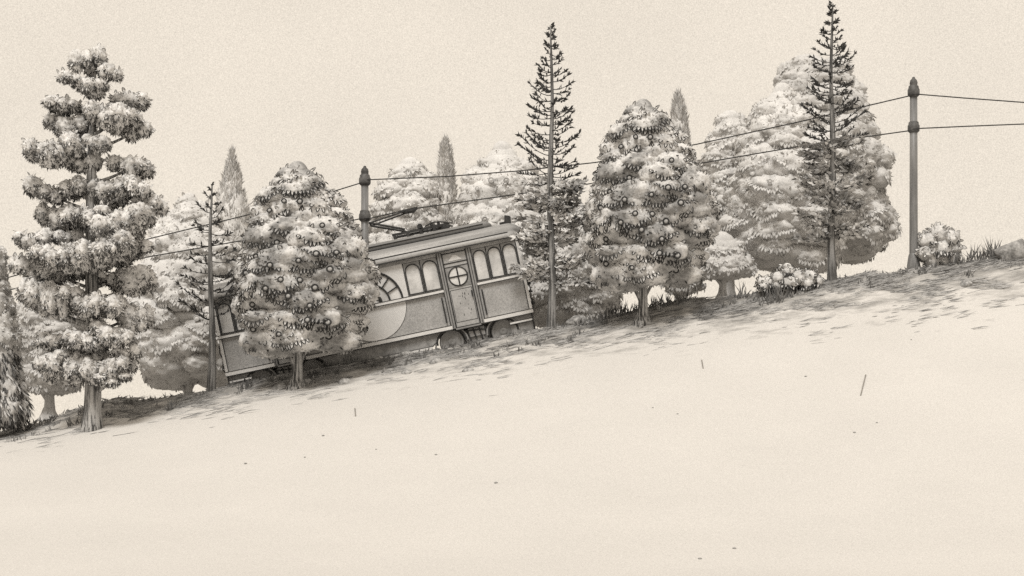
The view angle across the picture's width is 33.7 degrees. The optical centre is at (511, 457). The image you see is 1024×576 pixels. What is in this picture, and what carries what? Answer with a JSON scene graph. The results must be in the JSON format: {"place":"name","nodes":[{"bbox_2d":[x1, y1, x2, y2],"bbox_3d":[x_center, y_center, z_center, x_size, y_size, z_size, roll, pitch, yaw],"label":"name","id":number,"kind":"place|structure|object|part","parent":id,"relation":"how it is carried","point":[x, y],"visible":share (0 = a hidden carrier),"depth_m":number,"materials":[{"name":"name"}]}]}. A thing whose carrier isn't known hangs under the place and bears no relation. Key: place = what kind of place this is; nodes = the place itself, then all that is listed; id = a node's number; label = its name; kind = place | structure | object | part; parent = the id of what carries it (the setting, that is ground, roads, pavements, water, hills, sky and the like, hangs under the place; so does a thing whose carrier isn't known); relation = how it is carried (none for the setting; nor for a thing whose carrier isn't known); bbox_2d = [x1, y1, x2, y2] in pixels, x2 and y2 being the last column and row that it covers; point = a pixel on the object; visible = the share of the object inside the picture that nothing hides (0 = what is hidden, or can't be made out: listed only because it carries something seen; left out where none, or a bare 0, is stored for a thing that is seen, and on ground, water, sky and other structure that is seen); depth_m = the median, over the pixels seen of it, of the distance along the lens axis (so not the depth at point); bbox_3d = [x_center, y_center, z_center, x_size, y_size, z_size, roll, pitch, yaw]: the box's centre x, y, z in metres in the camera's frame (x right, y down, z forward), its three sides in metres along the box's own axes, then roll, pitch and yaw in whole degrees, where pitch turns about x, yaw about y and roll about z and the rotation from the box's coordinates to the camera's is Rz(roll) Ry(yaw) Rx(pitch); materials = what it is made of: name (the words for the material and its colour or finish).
{"place":"outdoors","nodes":[
{"label":"outdoors","id":0,"kind":"place"},
{"bbox_2d":[0,259,1023,575],"bbox_3d":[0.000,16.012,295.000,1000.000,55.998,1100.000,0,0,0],"label":"ground","id":1,"kind":"structure","parent":0,"point":[772,449],"depth_m":34.52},
{"bbox_2d":[0,245,33,432],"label":"weeping tree","id":2,"kind":"object","parent":1,"relation":"on","point":[15,403],"visible":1,"depth_m":42.61,"materials":[{"name":"grey plant"}]},
{"bbox_2d":[15,279,85,421],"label":"pale tree","id":3,"kind":"object","parent":1,"relation":"on","point":[33,323],"visible":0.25,"depth_m":49.29,"materials":[{"name":"grey plant"}]},
{"bbox_2d":[6,43,169,431],"bbox_3d":[-10.490,-5.232,41.618,4.027,9.813,2.697,0,0,0],"label":"layered pine","id":4,"kind":"object","parent":1,"relation":"on","point":[113,237],"visible":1,"depth_m":41.40,"materials":[{"name":"grey plant"}]},
{"bbox_2d":[127,192,241,394],"bbox_3d":[-9.535,-3.888,50.958,4.248,8.195,3.751,0,0,0],"label":"pale tree","id":5,"kind":"object","parent":1,"relation":"on","point":[173,341],"visible":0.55,"depth_m":49.80,"materials":[{"name":"beige plant"}]},
{"bbox_2d":[175,182,236,391],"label":"slim conifer","id":6,"kind":"object","parent":1,"relation":"on","point":[211,382],"visible":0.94,"depth_m":44.76,"materials":[{"name":"grey plant"}]},
{"bbox_2d":[213,145,250,244],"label":"spire cypress","id":7,"kind":"object","parent":1,"relation":"on","point":[231,196],"visible":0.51,"depth_m":55.65,"materials":[{"name":"grey plant"}]},
{"bbox_2d":[272,382,287,389],"bbox_3d":[-5.947,-1.784,43.425,0.479,0.260,0.372,-13,8,-37],"label":"stone","id":8,"kind":"object","parent":1,"relation":"on","point":[280,386],"visible":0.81,"depth_m":43.28,"materials":[{"name":"grey stone"}]},
{"bbox_2d":[230,161,383,390],"bbox_3d":[-5.257,-4.493,43.308,3.957,6.170,3.278,0,0,-4],"label":"fruit tree","id":9,"kind":"object","parent":1,"relation":"on","point":[307,275],"visible":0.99,"depth_m":42.34,"materials":[{"name":"grey plant"}]},
{"bbox_2d":[303,378,312,383],"bbox_3d":[-5.363,-1.919,43.743,0.382,0.257,0.390,0,0,31],"label":"stone","id":10,"kind":"object","parent":1,"relation":"on","point":[306,380],"visible":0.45,"depth_m":43.63,"materials":[{"name":"grey stone"}]},
{"bbox_2d":[338,378,351,383],"bbox_3d":[-4.249,-1.890,43.030,0.373,0.255,0.325,-10,0,0],"label":"stone","id":11,"kind":"object","parent":1,"relation":"on","point":[343,380],"visible":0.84,"depth_m":42.92,"materials":[{"name":"beige stone"}]},
{"bbox_2d":[359,166,370,244],"bbox_3d":[-4.176,-5.159,48.000,0.386,6.227,0.386,0,0,0],"label":"trolley pole","id":12,"kind":"object","parent":1,"relation":"on","point":[365,183],"visible":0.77,"depth_m":47.90,"materials":[{"name":"grey metal"}]},
{"bbox_2d":[10,123,1023,289],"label":"overhead wire","id":13,"kind":"object","parent":12,"relation":"attached to","point":[591,183],"visible":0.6,"depth_m":46.40,"materials":[{"name":"metal"}]},
{"bbox_2d":[204,207,535,384],"bbox_3d":[-3.862,-4.500,46.596,8.912,4.323,2.449,-12,0,0],"label":"tram","id":14,"kind":"object","parent":1,"relation":"on","point":[448,286],"visible":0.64,"depth_m":45.54,"materials":[{"name":"metal"}]},
{"bbox_3d":[-7.708,-3.729,45.559,0.444,0.944,0.078,-12,0,0],"label":"window","id":15,"kind":"part","parent":14,"relation":"part of","materials":[{"name":"glass"}]},
{"bbox_3d":[-7.305,-3.814,45.559,0.424,0.944,0.078,-12,0,0],"label":"window","id":16,"kind":"part","parent":14,"relation":"part of","materials":[{"name":"glass"}]},
{"bbox_3d":[-6.160,-3.546,45.537,0.678,2.022,0.116,-12,0,0],"label":"door","id":17,"kind":"part","parent":14,"relation":"part of","materials":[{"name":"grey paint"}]},
{"bbox_3d":[-3.876,-4.552,45.533,1.775,0.891,0.115,-12,0,0],"label":"fan window","id":18,"kind":"part","parent":14,"relation":"part of","materials":[{"name":"glass"}]},
{"bbox_3d":[-2.634,-4.789,45.559,0.485,0.944,0.078,-12,0,0],"label":"window","id":19,"kind":"part","parent":14,"relation":"part of","materials":[{"name":"glass"}]},
{"bbox_3d":[-2.176,-4.885,45.559,0.495,0.944,0.078,-12,0,0],"label":"window","id":20,"kind":"part","parent":14,"relation":"part of","materials":[{"name":"glass"}]},
{"bbox_3d":[-1.380,-4.545,45.537,0.678,2.022,0.116,-12,0,0],"label":"door","id":21,"kind":"part","parent":14,"relation":"part of","materials":[{"name":"grey paint"}]},
{"bbox_3d":[-0.832,-5.166,45.559,0.424,0.944,0.078,-12,0,0],"label":"window","id":22,"kind":"part","parent":14,"relation":"part of","materials":[{"name":"glass"}]},
{"bbox_3d":[-0.438,-5.248,45.559,0.424,0.944,0.078,-12,0,0],"label":"window","id":23,"kind":"part","parent":14,"relation":"part of","materials":[{"name":"glass"}]},
{"bbox_3d":[-0.035,-5.333,45.559,0.444,0.944,0.078,-12,0,0],"label":"window","id":24,"kind":"part","parent":14,"relation":"part of","materials":[{"name":"glass"}]},
{"bbox_2d":[401,370,411,373],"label":"stone","id":25,"kind":"object","parent":1,"relation":"on","point":[406,371],"visible":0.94,"depth_m":43.04,"materials":[{"name":"beige stone"}]},
{"bbox_2d":[400,351,413,355],"bbox_3d":[-2.791,-2.714,44.998,0.388,0.207,0.338,-10,1,-6],"label":"stone","id":26,"kind":"object","parent":1,"relation":"on","point":[403,353],"visible":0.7,"depth_m":44.89,"materials":[{"name":"grey stone"}]},
{"bbox_2d":[369,157,446,244],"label":"pale tree","id":27,"kind":"object","parent":1,"relation":"on","point":[392,195],"visible":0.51,"depth_m":51.78,"materials":[{"name":"beige plant"}]},
{"bbox_2d":[429,357,441,363],"bbox_3d":[-1.967,-2.460,43.759,0.373,0.223,0.294,-10,2,-10],"label":"stone","id":28,"kind":"object","parent":1,"relation":"on","point":[434,360],"visible":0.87,"depth_m":43.65,"materials":[{"name":"beige stone"}]},
{"bbox_2d":[435,134,458,224],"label":"spire cypress","id":29,"kind":"object","parent":1,"relation":"on","point":[445,165],"visible":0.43,"depth_m":55.74,"materials":[{"name":"grey plant"}]},
{"bbox_2d":[462,368,473,371],"bbox_3d":[-1.104,-2.153,42.360,0.328,0.178,0.238,-11,2,-13],"label":"stone","id":30,"kind":"object","parent":1,"relation":"on","point":[467,369],"visible":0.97,"depth_m":42.26,"materials":[{"name":"beige stone"}]},
{"bbox_2d":[449,141,546,326],"bbox_3d":[-0.080,-5.455,51.487,4.322,8.357,3.773,0,0,0],"label":"pale tree","id":31,"kind":"object","parent":1,"relation":"on","point":[501,156],"visible":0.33,"depth_m":50.53,"materials":[{"name":"beige plant"}]},
{"bbox_2d":[507,22,593,328],"bbox_3d":[1.070,-7.355,44.951,2.427,8.447,1.815,0,0,0],"label":"slim conifer","id":32,"kind":"object","parent":1,"relation":"on","point":[553,258],"visible":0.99,"depth_m":44.88,"materials":[{"name":"grey plant"}]},
{"bbox_2d":[522,201,623,327],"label":"pale tree","id":33,"kind":"object","parent":1,"relation":"on","point":[576,300],"visible":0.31,"depth_m":49.38,"materials":[{"name":"grey plant"}]},
{"bbox_2d":[566,315,587,324],"bbox_3d":[1.745,-3.589,45.031,0.535,0.372,0.607,0,0,27],"label":"stone","id":34,"kind":"object","parent":1,"relation":"on","point":[572,319],"visible":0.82,"depth_m":44.82,"materials":[{"name":"grey stone"}]},
{"bbox_2d":[580,98,721,327],"bbox_3d":[3.618,-6.226,43.971,3.698,6.170,3.278,0,0,0],"label":"fruit tree","id":35,"kind":"object","parent":1,"relation":"on","point":[652,211],"visible":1,"depth_m":43.01,"materials":[{"name":"grey plant"}]},
{"bbox_2d":[669,88,691,299],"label":"spire cypress","id":36,"kind":"object","parent":1,"relation":"on","point":[679,115],"visible":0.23,"depth_m":55.81,"materials":[{"name":"grey plant"}]},
{"bbox_2d":[658,281,706,299],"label":"tree","id":37,"kind":"object","parent":1,"relation":"on","point":[697,287],"visible":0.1,"depth_m":51.22,"materials":[{"name":"grey plant"}]},
{"bbox_2d":[701,110,745,295],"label":"pale tree","id":38,"kind":"object","parent":1,"relation":"on","point":[727,124],"visible":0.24,"depth_m":52.46,"materials":[{"name":"beige plant"}]},
{"bbox_2d":[700,231,758,297],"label":"pale tree","id":39,"kind":"object","parent":1,"relation":"on","point":[730,259],"visible":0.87,"depth_m":49.49,"materials":[{"name":"grey plant"}]},
{"bbox_2d":[753,261,824,295],"bbox_3d":[7.340,-4.718,44.659,1.935,1.010,0.857,0,0,0],"label":"shrub","id":40,"kind":"object","parent":1,"relation":"on","point":[788,277],"visible":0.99,"depth_m":44.48,"materials":[{"name":"beige plant"}]},
{"bbox_2d":[719,82,859,274],"bbox_3d":[8.390,-7.126,51.185,4.363,8.452,3.756,0,0,0],"label":"pale tree","id":41,"kind":"object","parent":1,"relation":"on","point":[763,198],"visible":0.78,"depth_m":50.12,"materials":[{"name":"beige plant"}]},
{"bbox_2d":[786,0,876,281],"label":"slim conifer","id":42,"kind":"object","parent":1,"relation":"on","point":[820,177],"visible":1,"depth_m":44.84,"materials":[{"name":"grey plant"}]},
{"bbox_2d":[773,54,901,265],"bbox_3d":[10.049,-7.430,53.406,4.506,10.768,3.886,0,0,0],"label":"pale tree","id":43,"kind":"object","parent":1,"relation":"on","point":[797,71],"visible":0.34,"depth_m":52.47,"materials":[{"name":"grey plant"}]},
{"bbox_2d":[907,77,919,267],"bbox_3d":[10.764,-7.512,45.350,0.364,5.367,0.365,0,0,0],"label":"trolley pole","id":44,"kind":"object","parent":1,"relation":"on","point":[913,87],"visible":0.91,"depth_m":45.26,"materials":[{"name":"grey metal"}]},
{"bbox_2d":[9,93,1023,277],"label":"overhead wire","id":45,"kind":"object","parent":44,"relation":"attached to","point":[599,161],"visible":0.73,"depth_m":46.99,"materials":[{"name":"metal"}]},
{"bbox_2d":[914,222,966,266],"bbox_3d":[11.423,-5.622,45.254,1.416,1.347,1.009,0,0,0],"label":"round bush","id":46,"kind":"object","parent":1,"relation":"on","point":[939,242],"visible":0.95,"depth_m":44.95,"materials":[{"name":"beige plant"}]},
{"bbox_2d":[960,280,971,286],"bbox_3d":[11.683,-4.451,43.551,0.365,0.207,0.318,-14,10,-43],"label":"stone","id":47,"kind":"object","parent":1,"relation":"on","point":[965,283],"visible":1,"depth_m":43.44,"materials":[{"name":"beige stone"}]},
{"bbox_2d":[993,238,1023,260],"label":"boulder","id":48,"kind":"object","parent":1,"relation":"on","point":[1013,250],"visible":0.76,"depth_m":44.57,"materials":[{"name":"grey stone"}]},
{"bbox_2d":[0,237,1023,452],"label":"grass","id":49,"kind":"structure","parent":0,"point":[707,307],"depth_m":44.11,"materials":[{"name":"grey plant"}]},
{"bbox_2d":[0,0,1023,430],"label":"sky","id":50,"kind":"structure","parent":0,"point":[338,88],"materials":[{"name":"beige"}]}
]}

